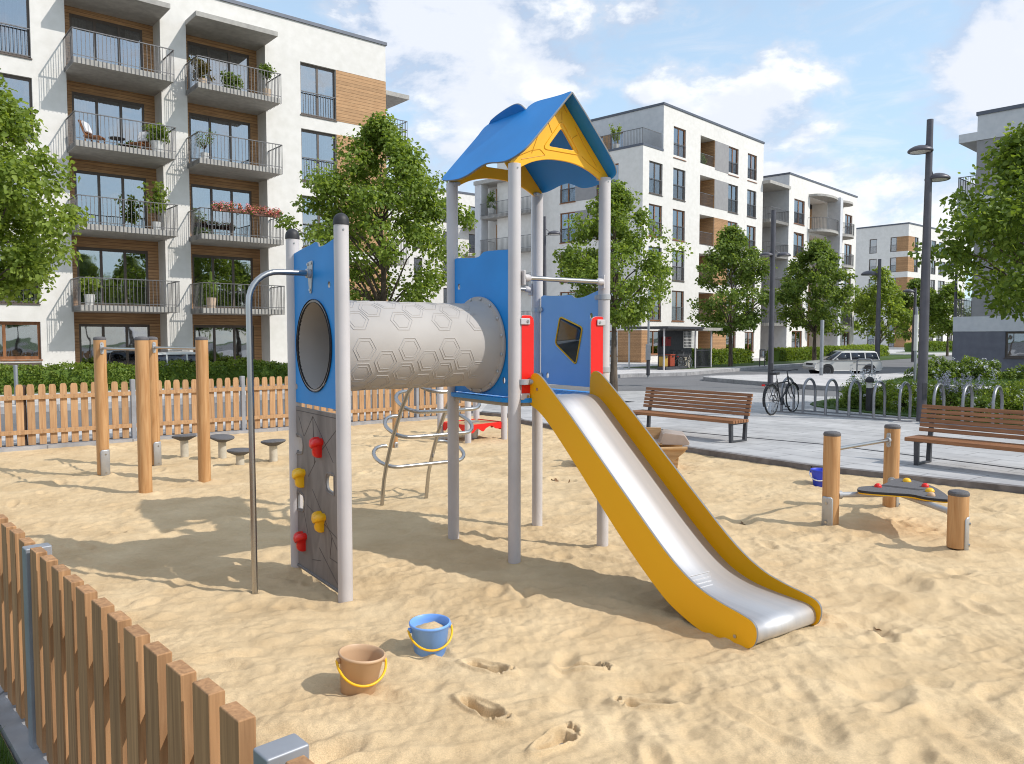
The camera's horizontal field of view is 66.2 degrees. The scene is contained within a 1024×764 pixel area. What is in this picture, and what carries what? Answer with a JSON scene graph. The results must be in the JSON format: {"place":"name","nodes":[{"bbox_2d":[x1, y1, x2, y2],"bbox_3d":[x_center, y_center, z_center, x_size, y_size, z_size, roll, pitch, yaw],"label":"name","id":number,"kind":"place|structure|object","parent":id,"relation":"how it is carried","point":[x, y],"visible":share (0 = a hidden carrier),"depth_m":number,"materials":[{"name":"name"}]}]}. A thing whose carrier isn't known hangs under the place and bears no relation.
{"place":"outdoors","nodes":[
{"label":"outdoors","id":0,"kind":"place"},
{"bbox_2d":[0,382,283,394],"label":"verge","id":1,"kind":"structure","parent":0,"point":[129,389],"depth_m":25.62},
{"bbox_2d":[0,358,287,393],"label":"hedge","id":2,"kind":"object","parent":1,"relation":"on","point":[36,375],"visible":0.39,"depth_m":26.11,"materials":[{"name":"green plant"}]},
{"bbox_2d":[2,403,486,446],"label":"pavement","id":3,"kind":"structure","parent":0,"point":[482,406],"depth_m":14.59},
{"bbox_2d":[0,349,951,406],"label":"pavement","id":4,"kind":"structure","parent":0,"point":[620,368],"depth_m":40.82,"materials":[{"name":"concrete"}]},
{"bbox_2d":[0,68,94,306],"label":"street tree","id":5,"kind":"object","parent":4,"relation":"on","point":[27,264],"visible":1,"depth_m":18.66,"materials":[{"name":"green plant"}]},
{"bbox_2d":[158,350,219,366],"bbox_3d":[-12.185,-0.547,29.361,3.377,1.264,1.576,-3,4,-40],"label":"car","id":6,"kind":"object","parent":4,"relation":"on","point":[166,356],"visible":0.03,"depth_m":28.61,"materials":[{"name":"white paint"}]},
{"bbox_2d":[0,0,408,369],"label":"apartment building","id":7,"kind":"structure","parent":4,"relation":"on","point":[105,69],"depth_m":30.58,"materials":[{"name":"white paint"}]},
{"bbox_2d":[0,0,31,59],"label":"window","id":8,"kind":"structure","parent":7,"relation":"in","point":[14,14],"depth_m":27.02,"materials":[{"name":"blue glass"}]},
{"bbox_2d":[0,73,33,140],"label":"window","id":9,"kind":"structure","parent":7,"relation":"in","point":[22,85],"depth_m":27.22,"materials":[{"name":"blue glass"}]},
{"bbox_2d":[0,241,40,304],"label":"window","id":10,"kind":"structure","parent":7,"relation":"in","point":[34,297],"depth_m":27.50,"materials":[{"name":"clear glass"}]},
{"bbox_2d":[0,321,42,360],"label":"window","id":11,"kind":"structure","parent":7,"relation":"in","point":[19,341],"depth_m":27.52,"materials":[{"name":"clear glass"}]},
{"bbox_2d":[78,274,102,304],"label":"potted plant","id":12,"kind":"object","parent":7,"relation":"on","point":[89,297],"visible":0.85,"depth_m":27.88,"materials":[{"name":"green plant"}]},
{"bbox_2d":[69,13,142,69],"bbox_3d":[-15.275,-12.444,29.622,2.500,2.220,0.074,-3,4,-40],"label":"window","id":13,"kind":"structure","parent":7,"relation":"in","point":[78,21],"depth_m":29.58,"materials":[{"name":"clear glass"}]},
{"bbox_2d":[72,91,144,148],"bbox_3d":[-15.275,-9.638,29.780,2.500,2.220,0.074,-3,4,-40],"label":"window","id":14,"kind":"structure","parent":7,"relation":"in","point":[82,102],"depth_m":29.74,"materials":[{"name":"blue glass"}]},
{"bbox_2d":[74,170,146,227],"bbox_3d":[-15.275,-6.803,29.941,2.500,2.220,0.074,-3,4,-40],"label":"window","id":15,"kind":"structure","parent":7,"relation":"in","point":[90,183],"depth_m":29.92,"materials":[{"name":"clear glass"}]},
{"bbox_2d":[76,247,148,305],"bbox_3d":[-15.275,-3.977,30.101,2.500,2.220,0.074,-3,4,-40],"label":"window","id":16,"kind":"structure","parent":7,"relation":"in","point":[97,262],"depth_m":30.16,"materials":[{"name":"clear glass"}]},
{"bbox_2d":[79,324,149,368],"bbox_3d":[-15.275,-1.132,30.262,2.500,2.200,0.074,-3,4,-40],"label":"window","id":17,"kind":"structure","parent":7,"relation":"in","point":[117,335],"depth_m":30.19,"materials":[{"name":"clear glass"}]},
{"bbox_2d":[137,181,170,229],"bbox_3d":[-13.356,-6.571,29.341,0.996,1.865,0.826,0,3,0],"label":"potted plant","id":18,"kind":"object","parent":7,"relation":"on","point":[157,198],"visible":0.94,"depth_m":29.28,"materials":[{"name":"green plant"}]},
{"bbox_2d":[141,122,170,151],"bbox_3d":[-13.166,-9.059,29.139,0.980,1.175,0.822,0,3,0],"label":"potted plant","id":19,"kind":"object","parent":7,"relation":"on","point":[154,141],"visible":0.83,"depth_m":29.02,"materials":[{"name":"green plant"}]},
{"bbox_2d":[188,54,214,82],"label":"potted plant","id":20,"kind":"object","parent":7,"relation":"on","point":[204,67],"visible":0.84,"depth_m":30.08,"materials":[{"name":"green plant"}]},
{"bbox_2d":[201,271,218,307],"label":"potted plant","id":21,"kind":"object","parent":7,"relation":"on","point":[210,295],"visible":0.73,"depth_m":30.70,"materials":[{"name":"green plant"}]},
{"bbox_2d":[187,41,248,91],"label":"window","id":22,"kind":"structure","parent":7,"relation":"in","point":[194,49],"depth_m":32.28,"materials":[{"name":"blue glass"}]},
{"bbox_2d":[189,112,250,164],"bbox_3d":[-12.062,-9.791,32.481,2.520,2.220,0.074,-3,4,-40],"label":"window","id":23,"kind":"structure","parent":7,"relation":"in","point":[197,122],"depth_m":32.50,"materials":[{"name":"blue glass"}]},
{"bbox_2d":[191,184,251,236],"bbox_3d":[-12.062,-6.956,32.641,2.520,2.220,0.074,-3,4,-40],"label":"window","id":24,"kind":"structure","parent":7,"relation":"in","point":[201,195],"depth_m":32.55,"materials":[{"name":"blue glass"}]},
{"bbox_2d":[192,254,253,308],"bbox_3d":[-12.062,-4.130,32.801,2.520,2.220,0.074,-3,4,-40],"label":"window","id":25,"kind":"structure","parent":7,"relation":"in","point":[235,270],"depth_m":32.82,"materials":[{"name":"clear glass"}]},
{"bbox_2d":[194,325,254,364],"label":"window","id":26,"kind":"structure","parent":7,"relation":"in","point":[225,342],"depth_m":32.94,"materials":[{"name":"clear glass"}]},
{"bbox_2d":[220,70,243,89],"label":"potted plant","id":27,"kind":"object","parent":7,"relation":"on","point":[233,80],"visible":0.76,"depth_m":31.07,"materials":[{"name":"green plant"}]},
{"bbox_2d":[210,201,253,214],"bbox_3d":[-10.814,-6.752,30.391,1.698,0.508,0.463,-3,4,-40],"label":"flower box","id":28,"kind":"object","parent":7,"relation":"attached to","point":[229,209],"visible":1,"depth_m":30.33,"materials":[{"name":"pink plant"}]},
{"bbox_2d":[251,205,281,217],"bbox_3d":[-9.760,-6.765,31.247,1.384,0.523,0.476,-3,4,-40],"label":"flower box","id":29,"kind":"object","parent":7,"relation":"attached to","point":[272,213],"visible":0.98,"depth_m":31.21,"materials":[{"name":"pink plant"}]},
{"bbox_2d":[302,196,333,247],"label":"window","id":30,"kind":"structure","parent":7,"relation":"in","point":[306,219],"depth_m":34.26,"materials":[{"name":"clear glass"}]},
{"bbox_2d":[300,62,336,121],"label":"window","id":31,"kind":"structure","parent":7,"relation":"in","point":[317,84],"depth_m":34.24,"materials":[{"name":"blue glass"}]},
{"bbox_2d":[301,129,336,181],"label":"window","id":32,"kind":"structure","parent":7,"relation":"in","point":[315,145],"depth_m":34.34,"materials":[{"name":"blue glass"}]},
{"bbox_2d":[274,109,477,302],"bbox_3d":[-4.232,-4.136,25.951,6.257,9.425,6.454,0,3,0],"label":"street tree","id":33,"kind":"object","parent":4,"relation":"on","point":[379,135],"visible":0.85,"depth_m":24.98,"materials":[{"name":"green plant"}]},
{"bbox_2d":[387,186,474,302],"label":"apartment building","id":34,"kind":"structure","parent":4,"relation":"on","point":[467,200],"depth_m":77.98,"materials":[{"name":"white paint"}]},
{"bbox_2d":[543,216,560,294],"bbox_3d":[1.712,-3.603,33.887,0.818,7.004,0.600,0,3,0],"label":"street lamp","id":35,"kind":"object","parent":4,"relation":"on","point":[554,233],"visible":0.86,"depth_m":33.68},
{"bbox_2d":[473,102,764,362],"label":"apartment building","id":36,"kind":"structure","parent":4,"relation":"on","point":[658,153],"depth_m":57.82,"materials":[{"name":"white paint"}]},
{"bbox_2d":[559,212,574,243],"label":"window","id":37,"kind":"structure","parent":36,"relation":"in","point":[564,216],"depth_m":57.62,"materials":[{"name":"glass"}]},
{"bbox_2d":[560,184,575,203],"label":"window","id":38,"kind":"structure","parent":36,"relation":"in","point":[567,190],"depth_m":57.37,"materials":[{"name":"glass"}]},
{"bbox_2d":[649,204,661,237],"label":"window","id":39,"kind":"structure","parent":36,"relation":"in","point":[656,210],"depth_m":54.33,"materials":[{"name":"glass"}]},
{"bbox_2d":[649,161,662,196],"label":"window","id":40,"kind":"structure","parent":36,"relation":"in","point":[654,168],"depth_m":53.99,"materials":[{"name":"glass"}]},
{"bbox_2d":[672,250,683,281],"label":"window","id":41,"kind":"structure","parent":36,"relation":"in","point":[678,267],"depth_m":56.69,"materials":[{"name":"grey glass"}]},
{"bbox_2d":[671,291,684,321],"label":"window","id":42,"kind":"structure","parent":36,"relation":"in","point":[677,296],"depth_m":56.76,"materials":[{"name":"glass"}]},
{"bbox_2d":[672,209,684,241],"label":"window","id":43,"kind":"structure","parent":36,"relation":"in","point":[678,216],"depth_m":56.43,"materials":[{"name":"glass"}]},
{"bbox_2d":[673,168,685,201],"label":"window","id":44,"kind":"structure","parent":36,"relation":"in","point":[678,175],"depth_m":56.23,"materials":[{"name":"glass"}]},
{"bbox_2d":[673,127,686,161],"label":"window","id":45,"kind":"structure","parent":36,"relation":"in","point":[679,134],"depth_m":56.10,"materials":[{"name":"glass"}]},
{"bbox_2d":[728,184,738,214],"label":"window","id":46,"kind":"structure","parent":36,"relation":"in","point":[732,190],"depth_m":62.09,"materials":[{"name":"glass"}]},
{"bbox_2d":[760,172,857,356],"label":"apartment building","id":47,"kind":"structure","parent":4,"relation":"on","point":[807,209],"depth_m":70.71,"materials":[{"name":"white paint"}]},
{"bbox_2d":[794,199,804,225],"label":"window","id":48,"kind":"structure","parent":47,"relation":"in","point":[798,205],"depth_m":69.86,"materials":[{"name":"glass"}]},
{"bbox_2d":[763,236,858,360],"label":"street tree","id":49,"kind":"object","parent":4,"relation":"on","point":[822,256],"visible":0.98,"depth_m":52.43,"materials":[{"name":"green plant"}]},
{"bbox_2d":[844,266,918,344],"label":"street tree","id":50,"kind":"object","parent":4,"relation":"on","point":[866,302],"visible":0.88,"depth_m":76.04,"materials":[{"name":"green plant"}]},
{"bbox_2d":[853,222,965,349],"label":"apartment building","id":51,"kind":"structure","parent":4,"relation":"on","point":[890,245],"depth_m":114.26,"materials":[{"name":"white paint"}]},
{"bbox_2d":[885,278,940,341],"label":"street tree","id":52,"kind":"object","parent":4,"relation":"on","point":[914,283],"visible":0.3,"depth_m":80.87,"materials":[{"name":"green plant"}]},
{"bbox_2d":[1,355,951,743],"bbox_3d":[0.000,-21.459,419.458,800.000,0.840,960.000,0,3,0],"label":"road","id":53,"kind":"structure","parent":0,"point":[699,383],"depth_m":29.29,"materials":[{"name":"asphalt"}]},
{"bbox_2d":[0,686,48,763],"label":"front kerb","id":54,"kind":"structure","parent":53,"relation":"on","point":[15,734],"depth_m":3.45,"materials":[{"name":"concrete"}]},
{"bbox_2d":[0,514,313,763],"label":"picket fence","id":55,"kind":"object","parent":54,"relation":"on","point":[88,675],"visible":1,"depth_m":2.62,"materials":[{"name":"wood"}]},
{"bbox_2d":[93,336,152,492],"bbox_3d":[-4.768,0.412,9.590,0.152,1.934,1.617,-3,5,-45],"label":"pull up bar","id":56,"kind":"object","parent":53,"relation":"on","point":[143,408],"visible":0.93,"depth_m":9.07,"materials":[{"name":"brown wood"}]},
{"bbox_2d":[148,336,210,482],"bbox_3d":[-4.402,0.370,10.318,1.756,1.934,0.152,3,5,45],"label":"pull up bar","id":57,"kind":"object","parent":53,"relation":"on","point":[200,348],"visible":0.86,"depth_m":9.73,"materials":[{"name":"brown wood"}]},
{"bbox_2d":[172,434,196,457],"bbox_3d":[-4.902,1.033,11.754,0.351,0.509,0.352,3,4,42],"label":"stepping disc","id":58,"kind":"object","parent":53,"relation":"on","point":[184,446],"visible":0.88,"depth_m":11.70,"materials":[{"name":"concrete"}]},
{"bbox_2d":[210,434,234,458],"bbox_3d":[-4.261,1.038,11.550,0.350,0.522,0.352,2,4,34],"label":"stepping disc","id":59,"kind":"object","parent":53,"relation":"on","point":[221,439],"visible":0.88,"depth_m":11.50,"materials":[{"name":"concrete"}]},
{"bbox_2d":[0,413,472,451],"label":"fence kerb","id":60,"kind":"structure","parent":53,"relation":"on","point":[69,444],"depth_m":13.81,"materials":[{"name":"concrete"}]},
{"bbox_2d":[0,376,472,446],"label":"picket fence","id":61,"kind":"object","parent":60,"relation":"on","point":[416,398],"visible":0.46,"depth_m":13.97,"materials":[{"name":"wood"}]},
{"bbox_2d":[260,439,285,461],"bbox_3d":[-3.438,1.069,11.319,0.352,0.485,0.352,1,3,20],"label":"stepping disc","id":62,"kind":"object","parent":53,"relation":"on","point":[272,444],"visible":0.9,"depth_m":11.26,"materials":[{"name":"concrete"}]},
{"bbox_2d":[0,363,803,413],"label":"kerb","id":63,"kind":"structure","parent":53,"relation":"on","point":[619,376],"depth_m":37.04,"materials":[{"name":"concrete"}]},
{"bbox_2d":[479,412,1023,493],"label":"sand kerb","id":64,"kind":"structure","parent":53,"relation":"on","point":[1019,489],"depth_m":10.22,"materials":[{"name":"concrete"}]},
{"bbox_2d":[759,210,790,387],"bbox_3d":[9.518,-2.997,28.492,1.147,6.404,0.497,0,3,-6],"label":"street lamp","id":65,"kind":"object","parent":53,"relation":"on","point":[771,254],"visible":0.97,"depth_m":28.39,"materials":[{"name":"metal"}]},
{"bbox_2d":[703,372,903,390],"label":"kerb","id":66,"kind":"structure","parent":53,"relation":"on","point":[760,383],"depth_m":31.00,"materials":[{"name":"concrete"}]},
{"bbox_2d":[802,350,882,373],"bbox_3d":[16.354,-0.952,38.909,3.464,1.296,1.616,0,3,-4],"label":"estate car","id":67,"kind":"object","parent":53,"relation":"on","point":[838,360],"visible":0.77,"depth_m":38.32,"materials":[{"name":"white paint"}]},
{"bbox_2d":[861,259,880,371],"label":"street lamp","id":68,"kind":"object","parent":53,"relation":"on","point":[878,316],"visible":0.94,"depth_m":41.47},
{"bbox_2d":[918,282,970,355],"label":"street tree","id":69,"kind":"object","parent":53,"relation":"on","point":[940,321],"visible":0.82,"depth_m":77.75,"materials":[{"name":"green plant"}]},
{"bbox_2d":[0,415,1023,763],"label":"sand","id":70,"kind":"structure","parent":0,"point":[576,641],"depth_m":5.18,"materials":[{"name":"sand"}]},
{"bbox_2d":[335,644,386,695],"bbox_3d":[-0.769,1.482,3.996,0.255,0.212,0.246,7,2,0],"label":"sand bucket","id":71,"kind":"object","parent":70,"relation":"on","point":[359,668],"visible":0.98,"depth_m":3.93,"materials":[{"name":"beige plastic"}]},
{"bbox_2d":[407,614,452,656],"bbox_3d":[-0.468,1.470,4.515,0.258,0.192,0.245,0,5,0],"label":"sand bucket","id":72,"kind":"object","parent":70,"relation":"on","point":[429,633],"visible":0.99,"depth_m":4.45,"materials":[{"name":"blue plastic"}]},
{"bbox_2d":[437,378,506,442],"bbox_3d":[-0.726,0.491,13.893,0.851,1.350,1.071,3,5,44],"label":"play table","id":73,"kind":"object","parent":70,"relation":"on","point":[479,424],"visible":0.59,"depth_m":13.83,"materials":[{"name":"plastic"}]},
{"bbox_2d":[246,91,821,648],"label":"climbing tower","id":74,"kind":"structure","parent":70,"relation":"on","point":[478,337],"depth_m":5.97,"materials":[{"name":"blue plastic"}]},
{"bbox_2d":[575,427,689,467],"bbox_3d":[1.664,0.943,11.029,1.592,0.570,0.682,0,3,8],"label":"play boat","id":75,"kind":"object","parent":70,"relation":"on","point":[671,443],"visible":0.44,"depth_m":10.73,"materials":[{"name":"brown wood"}]},
{"bbox_2d":[821,424,970,549],"bbox_3d":[3.860,0.981,7.445,1.406,1.039,1.285,-3,4,-42],"label":"balance triangle","id":76,"kind":"object","parent":70,"relation":"on","point":[892,488],"visible":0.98,"depth_m":7.38,"materials":[{"name":"brown wood"}]},
{"bbox_2d":[236,0,1023,313],"label":"sky","id":77,"kind":"structure","parent":0,"point":[837,93],"materials":[{"name":"blue"}]},
{"bbox_2d":[482,391,1023,485],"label":"plaza","id":78,"kind":"structure","parent":0,"point":[788,427],"depth_m":13.40,"materials":[{"name":"concrete"}]},
{"bbox_2d":[552,179,692,391],"bbox_3d":[3.507,-2.870,24.876,4.540,7.020,4.471,0,3,0],"label":"street tree","id":79,"kind":"object","parent":78,"relation":"on","point":[578,265],"visible":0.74,"depth_m":24.28,"materials":[{"name":"green plant"}]},
{"bbox_2d":[632,387,752,442],"bbox_3d":[3.079,0.547,13.802,0.574,0.787,2.300,-3,4,-39],"label":"park bench","id":80,"kind":"object","parent":78,"relation":"on","point":[729,421],"visible":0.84,"depth_m":13.69,"materials":[{"name":"brown wood"}]},
{"bbox_2d":[762,369,798,415],"bbox_3d":[6.095,0.218,17.753,0.636,1.014,1.768,-1,2,44],"label":"bicycle","id":81,"kind":"object","parent":78,"relation":"on","point":[781,400],"visible":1,"depth_m":17.63,"materials":[{"name":"black metal"}]},
{"bbox_2d":[661,429,1023,469],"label":"drain channel","id":82,"kind":"object","parent":78,"relation":"on","point":[862,449],"visible":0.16,"depth_m":11.95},
{"bbox_2d":[771,377,915,421],"bbox_3d":[7.317,0.335,17.348,0.691,0.810,3.169,-3,4,-42],"label":"bike rack","id":83,"kind":"object","parent":78,"relation":"on","point":[873,415],"visible":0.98,"depth_m":17.27,"materials":[{"name":"metal"}]},
{"bbox_2d":[907,119,950,421],"bbox_3d":[8.422,-2.189,15.985,0.868,6.204,0.469,-1,3,-9],"label":"street lamp","id":84,"kind":"object","parent":78,"relation":"on","point":[927,149],"visible":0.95,"depth_m":15.91,"materials":[{"name":"metal"}]},
{"bbox_2d":[904,404,1023,464],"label":"park bench","id":85,"kind":"object","parent":78,"relation":"on","point":[929,439],"visible":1,"depth_m":10.42,"materials":[{"name":"brown wood"}]},
{"bbox_2d":[919,383,1023,430],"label":"bike rack","id":86,"kind":"object","parent":78,"relation":"on","point":[996,388],"visible":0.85,"depth_m":15.30,"materials":[{"name":"metal"}]},
{"bbox_2d":[623,355,932,368],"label":"verge","id":87,"kind":"structure","parent":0,"point":[889,357],"depth_m":53.35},
{"bbox_2d":[622,326,722,369],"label":"shelter","id":88,"kind":"object","parent":87,"relation":"on","point":[682,338],"visible":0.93,"depth_m":43.55,"materials":[{"name":"metal"}]},
{"bbox_2d":[691,347,753,365],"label":"hedge","id":89,"kind":"object","parent":87,"relation":"on","point":[720,356],"visible":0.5,"depth_m":50.18,"materials":[{"name":"green plant"}]},
{"bbox_2d":[686,224,796,365],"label":"street tree","id":90,"kind":"object","parent":87,"relation":"on","point":[732,243],"visible":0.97,"depth_m":45.45,"materials":[{"name":"green plant"}]},
{"bbox_2d":[765,346,833,360],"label":"hedge","id":91,"kind":"object","parent":87,"relation":"on","point":[791,353],"visible":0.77,"depth_m":57.62,"materials":[{"name":"green plant"}]},
{"bbox_2d":[825,344,889,355],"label":"hedge","id":92,"kind":"object","parent":87,"relation":"on","point":[869,347],"visible":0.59,"depth_m":67.77,"materials":[{"name":"green plant"}]},
{"bbox_2d":[710,372,1015,392],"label":"island pavement","id":93,"kind":"structure","parent":0,"point":[823,379],"depth_m":33.75,"materials":[{"name":"concrete"}]},
{"bbox_2d":[952,103,1023,370],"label":"apartment building","id":94,"kind":"structure","parent":93,"relation":"on","point":[979,334],"depth_m":40.51,"materials":[{"name":"grey paint"}]},
{"bbox_2d":[1005,332,1023,358],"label":"window","id":95,"kind":"structure","parent":94,"relation":"in","point":[1014,346],"depth_m":39.88,"materials":[{"name":"glass"}]},
{"bbox_2d":[810,398,1022,425],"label":"grass strip","id":96,"kind":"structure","parent":0,"point":[820,402],"depth_m":17.97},
{"bbox_2d":[834,375,878,408],"bbox_3d":[8.276,0.301,18.865,0.945,0.921,0.937,0,3,0],"label":"flowering shrub","id":97,"kind":"object","parent":96,"relation":"on","point":[854,397],"visible":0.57,"depth_m":18.71,"materials":[{"name":"green plant"}]},
{"bbox_2d":[865,377,873,410],"bbox_3d":[8.257,0.305,18.141,0.200,0.860,0.197,0,3,0],"label":"bollard light","id":98,"kind":"object","parent":96,"relation":"on","point":[869,381],"visible":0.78,"depth_m":18.08,"materials":[{"name":"black plastic"}]},
{"bbox_2d":[874,375,953,411],"bbox_3d":[9.574,0.292,18.734,2.158,0.981,2.097,0,3,0],"label":"flowering shrub","id":99,"kind":"object","parent":96,"relation":"on","point":[892,393],"visible":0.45,"depth_m":18.47,"materials":[{"name":"green plant"}]},
{"bbox_2d":[927,370,989,410],"bbox_3d":[10.190,0.274,17.646,1.411,1.130,1.478,-3,4,-40],"label":"flowering shrub","id":100,"kind":"object","parent":96,"relation":"on","point":[953,394],"visible":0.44,"depth_m":17.60,"materials":[{"name":"green plant"}]},
{"bbox_2d":[907,121,1023,322],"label":"street tree","id":101,"kind":"object","parent":96,"relation":"on","point":[1000,222],"visible":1,"depth_m":17.08,"materials":[{"name":"green plant"}]},
{"bbox_2d":[950,393,999,417],"bbox_3d":[9.784,0.564,16.366,1.116,0.681,0.917,0,3,0],"label":"flowering shrub","id":102,"kind":"object","parent":96,"relation":"on","point":[979,402],"visible":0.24,"depth_m":16.30,"materials":[{"name":"green plant"}]},
{"bbox_2d":[974,378,1023,415],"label":"flowering shrub","id":103,"kind":"object","parent":96,"relation":"on","point":[1014,400],"visible":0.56,"depth_m":16.84,"materials":[{"name":"green plant"}]},
{"bbox_2d":[896,351,951,352],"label":"verge","id":104,"kind":"structure","parent":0,"point":[928,352],"depth_m":89.95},
{"bbox_2d":[904,340,952,351],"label":"hedge","id":105,"kind":"object","parent":104,"relation":"on","point":[934,345],"visible":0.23,"depth_m":98.30,"materials":[{"name":"green plant"}]},
{"bbox_2d":[873,376,1017,385],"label":"lawn by the house","id":106,"kind":"structure","parent":0,"point":[947,382],"depth_m":29.54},
{"bbox_2d":[913,307,918,380],"bbox_3d":[15.759,-1.427,30.643,0.150,3.006,0.146,0,3,0],"label":"sign pole","id":107,"kind":"object","parent":106,"relation":"on","point":[916,322],"visible":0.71,"depth_m":30.58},
{"bbox_2d":[903,355,972,379],"bbox_3d":[17.468,-0.561,32.260,2.243,1.205,2.166,0,3,0],"label":"flowering shrub","id":108,"kind":"object","parent":106,"relation":"on","point":[939,369],"visible":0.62,"depth_m":31.80,"materials":[{"name":"green plant"}]},
{"bbox_2d":[882,371,1022,384],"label":"grass","id":109,"kind":"structure","parent":106,"relation":"on","point":[974,380],"depth_m":30.45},
{"bbox_2d":[951,355,1020,379],"bbox_3d":[18.991,-0.521,32.267,2.730,1.201,2.345,0,3,0],"label":"flowering shrub","id":110,"kind":"object","parent":106,"relation":"on","point":[977,366],"visible":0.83,"depth_m":31.64,"materials":[{"name":"green plant"}]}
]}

